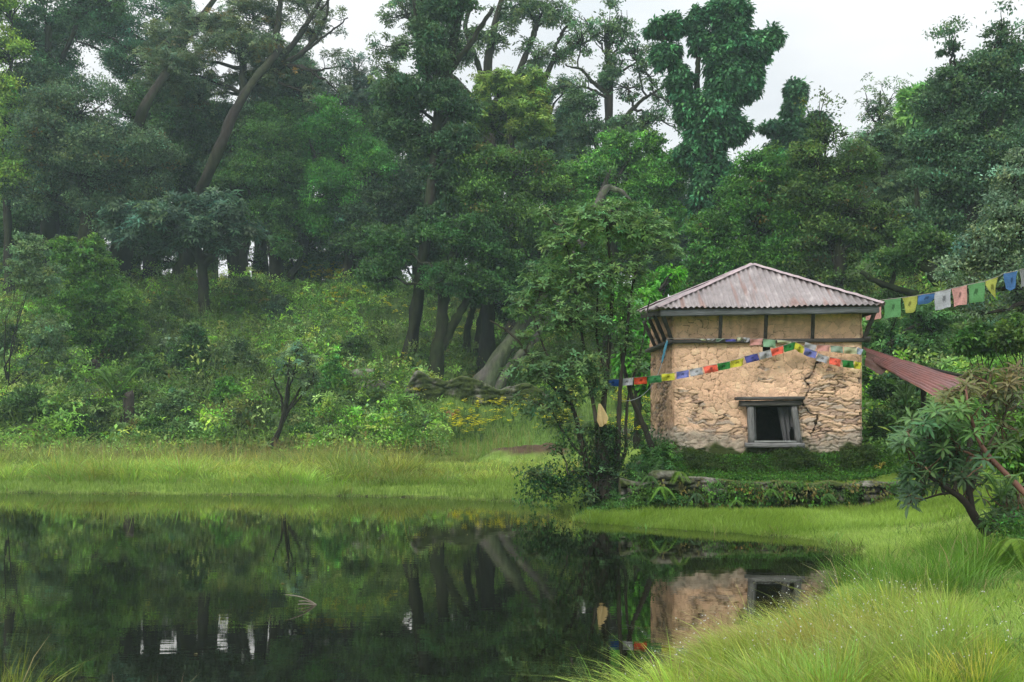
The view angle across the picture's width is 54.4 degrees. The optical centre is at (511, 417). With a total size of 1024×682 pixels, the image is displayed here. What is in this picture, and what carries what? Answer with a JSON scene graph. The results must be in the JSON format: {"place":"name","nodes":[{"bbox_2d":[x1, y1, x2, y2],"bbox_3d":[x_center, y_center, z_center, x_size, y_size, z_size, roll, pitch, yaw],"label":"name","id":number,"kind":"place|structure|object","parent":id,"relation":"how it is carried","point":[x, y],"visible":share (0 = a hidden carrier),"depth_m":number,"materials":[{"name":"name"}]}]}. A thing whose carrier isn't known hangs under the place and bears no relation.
{"place":"outdoors","nodes":[
{"label":"outdoors","id":0,"kind":"place"},
{"bbox_2d":[0,422,638,487],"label":"meadow grass","id":1,"kind":"structure","parent":0,"point":[299,465],"depth_m":24.83,"materials":[{"name":"green plant"}]},
{"bbox_2d":[0,492,870,681],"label":"pond water","id":2,"kind":"structure","parent":0,"point":[132,588],"depth_m":9.96,"materials":[{"name":"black liquid"}]},
{"bbox_2d":[0,237,1023,681],"bbox_3d":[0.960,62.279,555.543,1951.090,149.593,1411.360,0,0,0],"label":"ground","id":3,"kind":"structure","parent":0,"point":[530,451],"depth_m":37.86,"materials":[{"name":"green plant"}]},
{"bbox_2d":[0,323,32,362],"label":"bush","id":4,"kind":"object","parent":3,"relation":"on","point":[10,328],"visible":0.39,"depth_m":43.16,"materials":[{"name":"green plant"}]},
{"bbox_2d":[0,0,51,297],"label":"forest tree","id":5,"kind":"object","parent":3,"relation":"on","point":[14,48],"visible":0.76,"depth_m":53.65,"materials":[{"name":"green plant"}]},
{"bbox_2d":[0,199,56,283],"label":"background tree","id":6,"kind":"object","parent":3,"relation":"on","point":[21,224],"visible":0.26,"depth_m":57.39,"materials":[{"name":"green plant"}]},
{"bbox_2d":[0,384,64,424],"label":"bush","id":7,"kind":"object","parent":3,"relation":"on","point":[25,397],"visible":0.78,"depth_m":35.91,"materials":[{"name":"green plant"}]},
{"bbox_2d":[3,230,93,385],"bbox_3d":[-18.994,-4.425,40.746,3.680,6.441,2.242,0,0,0],"label":"leaning shrub","id":8,"kind":"object","parent":3,"relation":"on","point":[29,272],"visible":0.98,"depth_m":40.54,"materials":[{"name":"green plant"}]},
{"bbox_2d":[4,0,133,276],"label":"forest tree","id":9,"kind":"object","parent":3,"relation":"on","point":[74,19],"visible":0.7,"depth_m":55.80,"materials":[{"name":"green plant"}]},
{"bbox_2d":[53,411,113,441],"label":"bush","id":10,"kind":"object","parent":3,"relation":"on","point":[100,423],"visible":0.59,"depth_m":35.29,"materials":[{"name":"green plant"}]},
{"bbox_2d":[59,187,110,253],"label":"background tree","id":11,"kind":"object","parent":3,"relation":"on","point":[71,232],"visible":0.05,"depth_m":61.21,"materials":[{"name":"green plant"}]},
{"bbox_2d":[23,232,148,364],"bbox_3d":[-18.729,-5.218,44.017,5.184,6.012,3.388,0,0,0],"label":"bush","id":12,"kind":"object","parent":3,"relation":"on","point":[113,311],"visible":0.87,"depth_m":43.55,"materials":[{"name":"green plant"}]},
{"bbox_2d":[0,625,182,681],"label":"bank reeds","id":13,"kind":"object","parent":3,"relation":"on","point":[10,675],"visible":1,"depth_m":5.68,"materials":[{"name":"green plant"}]},
{"bbox_2d":[0,57,191,287],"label":"forest tree","id":14,"kind":"object","parent":3,"relation":"on","point":[89,162],"visible":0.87,"depth_m":52.46,"materials":[{"name":"green plant"}]},
{"bbox_2d":[20,0,216,276],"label":"forest tree","id":15,"kind":"object","parent":3,"relation":"on","point":[114,59],"visible":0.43,"depth_m":59.90,"materials":[{"name":"green plant"}]},
{"bbox_2d":[93,367,145,399],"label":"fern","id":16,"kind":"object","parent":3,"relation":"on","point":[128,378],"visible":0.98,"depth_m":37.16,"materials":[{"name":"green plant"}]},
{"bbox_2d":[120,390,134,426],"bbox_3d":[-14.086,-0.319,36.500,0.528,1.395,0.512,0,0,-23],"label":"tree stump","id":17,"kind":"object","parent":3,"relation":"on","point":[128,402],"visible":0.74,"depth_m":36.35,"materials":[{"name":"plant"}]},
{"bbox_2d":[118,351,175,387],"bbox_3d":[-14.641,-1.832,39.739,2.286,1.716,1.502,0,0,0],"label":"bush","id":18,"kind":"object","parent":3,"relation":"on","point":[148,362],"visible":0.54,"depth_m":39.56,"materials":[{"name":"green plant"}]},
{"bbox_2d":[134,414,169,437],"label":"bush","id":19,"kind":"object","parent":3,"relation":"on","point":[156,421],"visible":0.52,"depth_m":35.91,"materials":[{"name":"green plant"}]},
{"bbox_2d":[107,119,197,273],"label":"background tree","id":20,"kind":"object","parent":3,"relation":"on","point":[186,179],"visible":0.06,"depth_m":60.64,"materials":[{"name":"green plant"}]},
{"bbox_2d":[105,77,207,279],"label":"background tree","id":21,"kind":"object","parent":3,"relation":"on","point":[172,118],"visible":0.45,"depth_m":58.45,"materials":[{"name":"green plant"}]},
{"bbox_2d":[139,290,204,324],"bbox_3d":[-16.550,-5.161,47.947,3.338,2.025,2.062,0,0,0],"label":"bush","id":22,"kind":"object","parent":3,"relation":"on","point":[171,303],"visible":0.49,"depth_m":47.66,"materials":[{"name":"green plant"}]},
{"bbox_2d":[143,387,203,421],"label":"bush","id":23,"kind":"object","parent":3,"relation":"on","point":[176,405],"visible":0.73,"depth_m":36.76,"materials":[{"name":"green plant"}]},
{"bbox_2d":[149,415,215,440],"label":"bush","id":24,"kind":"object","parent":3,"relation":"on","point":[178,423],"visible":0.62,"depth_m":35.82,"materials":[{"name":"green plant"}]},
{"bbox_2d":[95,186,272,318],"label":"forest tree","id":25,"kind":"object","parent":3,"relation":"on","point":[215,223],"visible":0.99,"depth_m":49.11,"materials":[{"name":"green plant"}]},
{"bbox_2d":[158,320,224,376],"bbox_3d":[-13.209,-2.680,41.103,2.494,2.670,2.205,0,0,30],"label":"bush","id":26,"kind":"object","parent":3,"relation":"on","point":[191,337],"visible":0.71,"depth_m":40.74,"materials":[{"name":"green plant"}]},
{"bbox_2d":[162,89,223,257],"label":"background tree","id":27,"kind":"object","parent":3,"relation":"on","point":[191,136],"visible":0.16,"depth_m":59.97,"materials":[{"name":"green plant"}]},
{"bbox_2d":[131,245,268,274],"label":"trees","id":28,"kind":"object","parent":3,"relation":"on","point":[166,261],"visible":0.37,"depth_m":59.87,"materials":[{"name":"grey plant"}]},
{"bbox_2d":[184,124,228,275],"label":"background tree","id":29,"kind":"object","parent":3,"relation":"on","point":[193,175],"visible":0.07,"depth_m":61.25,"materials":[{"name":"green plant"}]},
{"bbox_2d":[204,375,243,401],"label":"bush","id":30,"kind":"object","parent":3,"relation":"on","point":[223,383],"visible":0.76,"depth_m":38.58,"materials":[{"name":"green plant"}]},
{"bbox_2d":[192,97,274,280],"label":"background tree","id":31,"kind":"object","parent":3,"relation":"on","point":[208,138],"visible":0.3,"depth_m":57.49,"materials":[{"name":"green plant"}]},
{"bbox_2d":[125,0,355,287],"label":"forest tree","id":32,"kind":"object","parent":3,"relation":"on","point":[264,55],"visible":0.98,"depth_m":56.67,"materials":[{"name":"green plant"}]},
{"bbox_2d":[215,334,265,372],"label":"bush","id":33,"kind":"object","parent":3,"relation":"on","point":[238,344],"visible":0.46,"depth_m":41.47,"materials":[{"name":"green plant"}]},
{"bbox_2d":[212,274,273,307],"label":"bush","id":34,"kind":"object","parent":3,"relation":"on","point":[246,282],"visible":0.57,"depth_m":52.50,"materials":[{"name":"green plant"}]},
{"bbox_2d":[220,396,270,425],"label":"bush","id":35,"kind":"object","parent":3,"relation":"on","point":[243,408],"visible":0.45,"depth_m":36.79,"materials":[{"name":"green plant"}]},
{"bbox_2d":[196,93,316,293],"bbox_3d":[-14.568,-12.813,57.108,6.752,12.105,5.680,0,0,0],"label":"forest tree","id":36,"kind":"object","parent":3,"relation":"on","point":[264,208],"visible":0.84,"depth_m":56.42,"materials":[{"name":"green plant"}]},
{"bbox_2d":[219,139,309,281],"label":"background tree","id":37,"kind":"object","parent":3,"relation":"on","point":[262,247],"visible":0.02,"depth_m":61.31,"materials":[{"name":"green plant"}]},
{"bbox_2d":[259,294,296,322],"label":"bush","id":38,"kind":"object","parent":3,"relation":"on","point":[279,302],"visible":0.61,"depth_m":50.02,"materials":[{"name":"green plant"}]},
{"bbox_2d":[231,39,328,264],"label":"background tree","id":39,"kind":"object","parent":3,"relation":"on","point":[290,91],"visible":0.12,"depth_m":62.03,"materials":[{"name":"green plant"}]},
{"bbox_2d":[259,318,316,348],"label":"bush","id":40,"kind":"object","parent":3,"relation":"on","point":[296,321],"visible":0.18,"depth_m":46.96,"materials":[{"name":"green plant"}]},
{"bbox_2d":[268,339,323,448],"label":"leaning tree","id":41,"kind":"object","parent":3,"relation":"on","point":[285,407],"visible":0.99,"depth_m":33.32,"materials":[{"name":"green plant"}]},
{"bbox_2d":[269,162,341,277],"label":"background tree","id":42,"kind":"object","parent":3,"relation":"on","point":[315,239],"visible":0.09,"depth_m":59.73,"materials":[{"name":"green plant"}]},
{"bbox_2d":[282,422,331,443],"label":"bush","id":43,"kind":"object","parent":3,"relation":"on","point":[307,424],"visible":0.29,"depth_m":35.20,"materials":[{"name":"green plant"}]},
{"bbox_2d":[277,195,343,279],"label":"background tree","id":44,"kind":"object","parent":3,"relation":"on","point":[320,257],"visible":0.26,"depth_m":59.91,"materials":[{"name":"green plant"}]},
{"bbox_2d":[311,353,354,391],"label":"bush","id":45,"kind":"object","parent":3,"relation":"on","point":[335,367],"visible":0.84,"depth_m":40.73,"materials":[{"name":"green plant"}]},
{"bbox_2d":[282,91,403,282],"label":"forest tree","id":46,"kind":"object","parent":3,"relation":"on","point":[327,176],"visible":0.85,"depth_m":56.19,"materials":[{"name":"green plant"}]},
{"bbox_2d":[317,48,379,273],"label":"forest tree","id":47,"kind":"object","parent":3,"relation":"on","point":[356,76],"visible":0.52,"depth_m":59.74,"materials":[{"name":"green plant"}]},
{"bbox_2d":[332,331,376,363],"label":"bush","id":48,"kind":"object","parent":3,"relation":"on","point":[355,346],"visible":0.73,"depth_m":43.47,"materials":[{"name":"green plant"}]},
{"bbox_2d":[310,101,414,171],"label":"background tree","id":49,"kind":"object","parent":3,"relation":"on","point":[363,110],"visible":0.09,"depth_m":59.34,"materials":[{"name":"green plant"}]},
{"bbox_2d":[343,387,390,422],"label":"bush","id":50,"kind":"object","parent":3,"relation":"on","point":[373,395],"visible":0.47,"depth_m":37.47,"materials":[{"name":"green plant"}]},
{"bbox_2d":[322,216,417,295],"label":"background tree","id":51,"kind":"object","parent":3,"relation":"on","point":[360,231],"visible":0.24,"depth_m":55.59,"materials":[{"name":"green plant"}]},
{"bbox_2d":[327,161,449,262],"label":"background tree","id":52,"kind":"object","parent":3,"relation":"on","point":[407,195],"visible":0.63,"depth_m":56.24,"materials":[{"name":"green plant"}]},
{"bbox_2d":[369,117,429,191],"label":"background tree","id":53,"kind":"object","parent":3,"relation":"on","point":[426,160],"visible":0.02,"depth_m":60.15,"materials":[{"name":"green plant"}]},
{"bbox_2d":[379,206,449,289],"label":"background tree","id":54,"kind":"object","parent":3,"relation":"on","point":[400,225],"visible":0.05,"depth_m":57.26,"materials":[{"name":"green plant"}]},
{"bbox_2d":[363,0,493,374],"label":"forest tree","id":55,"kind":"object","parent":3,"relation":"on","point":[440,93],"visible":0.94,"depth_m":43.40,"materials":[{"name":"green plant"}]},
{"bbox_2d":[348,211,548,378],"bbox_3d":[-2.716,-4.727,42.752,9.178,7.787,5.261,0,0,0],"label":"forest tree","id":56,"kind":"object","parent":3,"relation":"on","point":[499,283],"visible":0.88,"depth_m":41.80,"materials":[{"name":"green plant"}]},
{"bbox_2d":[253,263,649,447],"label":"flower stems","id":57,"kind":"object","parent":3,"relation":"on","point":[454,427],"visible":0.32,"depth_m":37.65,"materials":[{"name":"green plant"}]},
{"bbox_2d":[249,259,649,434],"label":"flower heads","id":58,"kind":"object","parent":57,"relation":"attached to","point":[469,409],"visible":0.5,"depth_m":37.74,"materials":[{"name":"plant"}]},
{"bbox_2d":[422,90,517,307],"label":"background tree","id":59,"kind":"object","parent":3,"relation":"on","point":[499,139],"visible":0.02,"depth_m":56.00,"materials":[{"name":"green plant"}]},
{"bbox_2d":[400,370,547,409],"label":"field wall","id":60,"kind":"structure","parent":3,"relation":"on","point":[464,387],"depth_m":38.55,"materials":[{"name":"stone"}]},
{"bbox_2d":[364,0,598,230],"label":"forest tree","id":61,"kind":"object","parent":3,"relation":"on","point":[549,15],"visible":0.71,"depth_m":55.76,"materials":[{"name":"green plant"}]},
{"bbox_2d":[454,262,518,352],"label":"forest tree","id":62,"kind":"object","parent":3,"relation":"on","point":[469,324],"visible":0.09,"depth_m":45.87,"materials":[{"name":"brown plant"}]},
{"bbox_2d":[467,64,555,335],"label":"forest tree","id":63,"kind":"object","parent":3,"relation":"on","point":[521,110],"visible":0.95,"depth_m":49.49,"materials":[{"name":"green plant"}]},
{"bbox_2d":[0,189,1023,457],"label":"undergrowth","id":64,"kind":"object","parent":3,"relation":"on","point":[416,439],"visible":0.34,"depth_m":39.21,"materials":[{"name":"green plant"}]},
{"bbox_2d":[439,140,586,372],"bbox_3d":[0.018,-6.863,43.684,6.667,10.866,4.860,0,0,0],"label":"forest tree","id":65,"kind":"object","parent":3,"relation":"on","point":[529,188],"visible":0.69,"depth_m":43.14,"materials":[{"name":"green plant"}]},
{"bbox_2d":[515,70,584,320],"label":"forest tree","id":66,"kind":"object","parent":3,"relation":"on","point":[553,142],"visible":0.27,"depth_m":54.60,"materials":[{"name":"green plant"}]},
{"bbox_2d":[473,162,632,388],"bbox_3d":[1.540,-5.781,43.519,7.195,10.288,4.500,0,0,-28],"label":"forest tree","id":67,"kind":"object","parent":3,"relation":"on","point":[497,359],"visible":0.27,"depth_m":42.82,"materials":[{"name":"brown plant"}]},
{"bbox_2d":[551,112,594,162],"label":"background tree","id":68,"kind":"object","parent":3,"relation":"on","point":[572,149],"visible":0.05,"depth_m":66.36,"materials":[{"name":"green plant"}]},
{"bbox_2d":[490,196,684,512],"bbox_3d":[1.339,-1.032,17.486,3.465,5.783,1.572,0,0,0],"label":"waterside tree","id":69,"kind":"object","parent":3,"relation":"on","point":[600,475],"visible":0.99,"depth_m":17.50,"materials":[{"name":"green plant"}]},
{"bbox_2d":[609,342,863,385],"bbox_3d":[4.004,-0.963,17.793,4.690,0.818,0.309,0,0,-6],"label":"prayer flag string","id":70,"kind":"object","parent":69,"relation":"hanging from","point":[799,348],"visible":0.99,"depth_m":17.81,"materials":[{"name":"fabric"}]},
{"bbox_2d":[546,0,684,318],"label":"forest tree","id":71,"kind":"object","parent":3,"relation":"on","point":[578,103],"visible":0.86,"depth_m":51.82,"materials":[{"name":"green plant"}]},
{"bbox_2d":[558,125,692,365],"bbox_3d":[5.183,-7.850,45.869,7.129,11.281,4.104,0,0,0],"label":"forest tree","id":72,"kind":"object","parent":3,"relation":"on","point":[656,178],"visible":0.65,"depth_m":45.48,"materials":[{"name":"green plant"}]},
{"bbox_2d":[599,263,688,448],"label":"leaved tree","id":73,"kind":"object","parent":3,"relation":"on","point":[665,283],"visible":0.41,"depth_m":25.12,"materials":[{"name":"green plant"}]},
{"bbox_2d":[617,201,687,279],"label":"background tree","id":74,"kind":"object","parent":3,"relation":"on","point":[661,259],"visible":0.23,"depth_m":57.69,"materials":[{"name":"green plant"}]},
{"bbox_2d":[639,0,789,274],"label":"forest tree","id":75,"kind":"object","parent":3,"relation":"on","point":[710,119],"visible":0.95,"depth_m":44.52,"materials":[{"name":"green plant"}]},
{"bbox_2d":[670,140,829,295],"bbox_3d":[9.059,-5.546,37.862,6.498,9.791,3.153,0,0,0],"label":"forest tree","id":76,"kind":"object","parent":3,"relation":"on","point":[749,185],"visible":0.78,"depth_m":37.31,"materials":[{"name":"green plant"}]},
{"bbox_2d":[494,509,1023,681],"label":"tussock grass","id":77,"kind":"structure","parent":3,"relation":"on","point":[944,569],"depth_m":6.42,"materials":[{"name":"green plant"}]},
{"bbox_2d":[637,263,885,454],"bbox_3d":[4.801,-1.004,19.351,4.503,4.009,3.628,0,0,0],"label":"stone hut","id":78,"kind":"object","parent":3,"relation":"on","point":[791,399],"visible":0.9,"depth_m":18.27,"materials":[{"name":"stone"}]},
{"bbox_2d":[667,337,862,354],"bbox_3d":[4.597,-1.288,17.980,3.611,0.329,0.118,0,0,0],"label":"faded flag string","id":79,"kind":"object","parent":78,"relation":"hanging from","point":[837,349],"visible":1,"depth_m":17.98,"materials":[{"name":"fabric"}]},
{"bbox_2d":[734,396,804,447],"bbox_3d":[4.691,0.081,18.160,1.249,0.933,0.390,0,0,0],"label":"window","id":80,"kind":"structure","parent":78,"relation":"in","point":[788,416],"depth_m":18.08,"materials":[{"name":"wood"}]},
{"bbox_2d":[754,75,834,264],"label":"forest tree","id":81,"kind":"object","parent":3,"relation":"on","point":[786,128],"visible":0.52,"depth_m":49.63,"materials":[{"name":"green plant"}]},
{"bbox_2d":[571,366,1023,555],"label":"ground plants","id":82,"kind":"object","parent":3,"relation":"on","point":[776,462],"visible":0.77,"depth_m":17.37,"materials":[{"name":"green plant"}]},
{"bbox_2d":[618,476,983,510],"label":"retaining wall","id":83,"kind":"structure","parent":3,"relation":"on","point":[623,485],"depth_m":16.96,"materials":[{"name":"stone"}]},
{"bbox_2d":[648,470,681,479],"bbox_3d":[2.625,0.986,17.098,0.569,0.179,0.404,0,0,0],"label":"rock","id":84,"kind":"object","parent":83,"relation":"on","point":[663,474],"visible":0.78,"depth_m":16.94,"materials":[{"name":"stone"}]},
{"bbox_2d":[625,565,1023,678],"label":"seed heads","id":85,"kind":"object","parent":3,"relation":"on","point":[847,621],"visible":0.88,"depth_m":6.09,"materials":[{"name":"plant"}]},
{"bbox_2d":[769,86,918,296],"bbox_3d":[12.041,-7.253,36.410,5.589,9.451,3.325,0,0,0],"label":"forest tree","id":86,"kind":"object","parent":3,"relation":"on","point":[843,240],"visible":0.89,"depth_m":35.77,"materials":[{"name":"green plant"}]},
{"bbox_2d":[832,72,936,248],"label":"forest tree","id":87,"kind":"object","parent":3,"relation":"on","point":[885,133],"visible":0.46,"depth_m":43.63,"materials":[{"name":"green plant"}]},
{"bbox_2d":[862,407,906,443],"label":"bush","id":88,"kind":"object","parent":3,"relation":"on","point":[881,418],"visible":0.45,"depth_m":19.38,"materials":[{"name":"green plant"}]},
{"bbox_2d":[863,373,927,405],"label":"bush","id":89,"kind":"object","parent":3,"relation":"on","point":[880,387],"visible":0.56,"depth_m":21.86,"materials":[{"name":"green plant"}]},
{"bbox_2d":[886,379,916,404],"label":"fern","id":90,"kind":"object","parent":3,"relation":"on","point":[907,397],"visible":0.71,"depth_m":18.47,"materials":[{"name":"green plant"}]},
{"bbox_2d":[872,388,941,425],"bbox_3d":[8.008,0.138,19.975,1.349,1.504,1.144,0,0,-29],"label":"bush","id":91,"kind":"object","parent":3,"relation":"on","point":[897,403],"visible":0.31,"depth_m":19.86,"materials":[{"name":"green plant"}]},
{"bbox_2d":[892,81,928,282],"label":"sapling","id":92,"kind":"object","parent":3,"relation":"on","point":[905,92],"visible":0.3,"depth_m":39.85,"materials":[{"name":"green plant"}]},
{"bbox_2d":[862,292,963,387],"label":"leaved tree","id":93,"kind":"object","parent":3,"relation":"on","point":[887,335],"visible":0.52,"depth_m":26.03,"materials":[{"name":"green plant"}]},
{"bbox_2d":[863,347,979,502],"bbox_3d":[6.761,0.159,16.475,1.114,2.872,3.297,0,0,-3],"label":"rusty roof sheet","id":94,"kind":"object","parent":3,"relation":"on","point":[925,379],"visible":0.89,"depth_m":16.26,"materials":[{"name":"metal"}]},
{"bbox_2d":[859,220,1000,325],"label":"forest tree","id":95,"kind":"object","parent":3,"relation":"on","point":[924,240],"visible":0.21,"depth_m":29.86,"materials":[{"name":"green plant"}]},
{"bbox_2d":[912,418,984,497],"bbox_3d":[7.060,0.701,15.977,1.214,1.481,0.872,0,0,0],"label":"bush","id":96,"kind":"object","parent":3,"relation":"on","point":[965,444],"visible":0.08,"depth_m":15.94,"materials":[{"name":"green plant"}]},
{"bbox_2d":[885,359,1023,536],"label":"rhododendron bush","id":97,"kind":"object","parent":3,"relation":"on","point":[965,472],"visible":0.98,"depth_m":10.74,"materials":[{"name":"green plant"}]},
{"bbox_2d":[886,0,1023,275],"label":"forest tree","id":98,"kind":"object","parent":3,"relation":"on","point":[988,74],"visible":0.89,"depth_m":36.54,"materials":[{"name":"green plant"}]},
{"bbox_2d":[925,145,1023,325],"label":"leaved tree","id":99,"kind":"object","parent":3,"relation":"on","point":[1004,212],"visible":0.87,"depth_m":20.85,"materials":[{"name":"green plant"}]},
{"bbox_2d":[866,269,1023,319],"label":"flag string","id":100,"kind":"object","parent":99,"relation":"hanging from","point":[892,306],"visible":0.93,"depth_m":18.81,"materials":[{"name":"fabric"}]},
{"bbox_2d":[949,317,1003,420],"bbox_3d":[8.952,-0.514,19.006,1.289,2.805,0.848,0,0,0],"label":"bush","id":101,"kind":"object","parent":3,"relation":"on","point":[970,342],"visible":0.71,"depth_m":18.88,"materials":[{"name":"green plant"}]},
{"bbox_2d":[970,410,1023,506],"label":"bush","id":102,"kind":"object","parent":3,"relation":"on","point":[1012,465],"visible":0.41,"depth_m":13.36,"materials":[{"name":"green plant"}]},
{"bbox_2d":[978,472,1023,499],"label":"fern","id":103,"kind":"object","parent":3,"relation":"on","point":[990,479],"visible":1,"depth_m":9.97,"materials":[{"name":"green plant"}]},
{"bbox_2d":[984,309,1023,412],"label":"bush","id":104,"kind":"object","parent":3,"relation":"on","point":[1006,336],"visible":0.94,"depth_m":17.93,"materials":[{"name":"green plant"}]},
{"bbox_2d":[986,538,1023,566],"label":"fern","id":105,"kind":"object","parent":3,"relation":"on","point":[1012,541],"visible":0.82,"depth_m":9.51,"materials":[{"name":"green plant"}]},
{"bbox_2d":[0,0,1023,296],"label":"sky","id":106,"kind":"structure","parent":0,"point":[832,44],"materials":[{"name":"white"}]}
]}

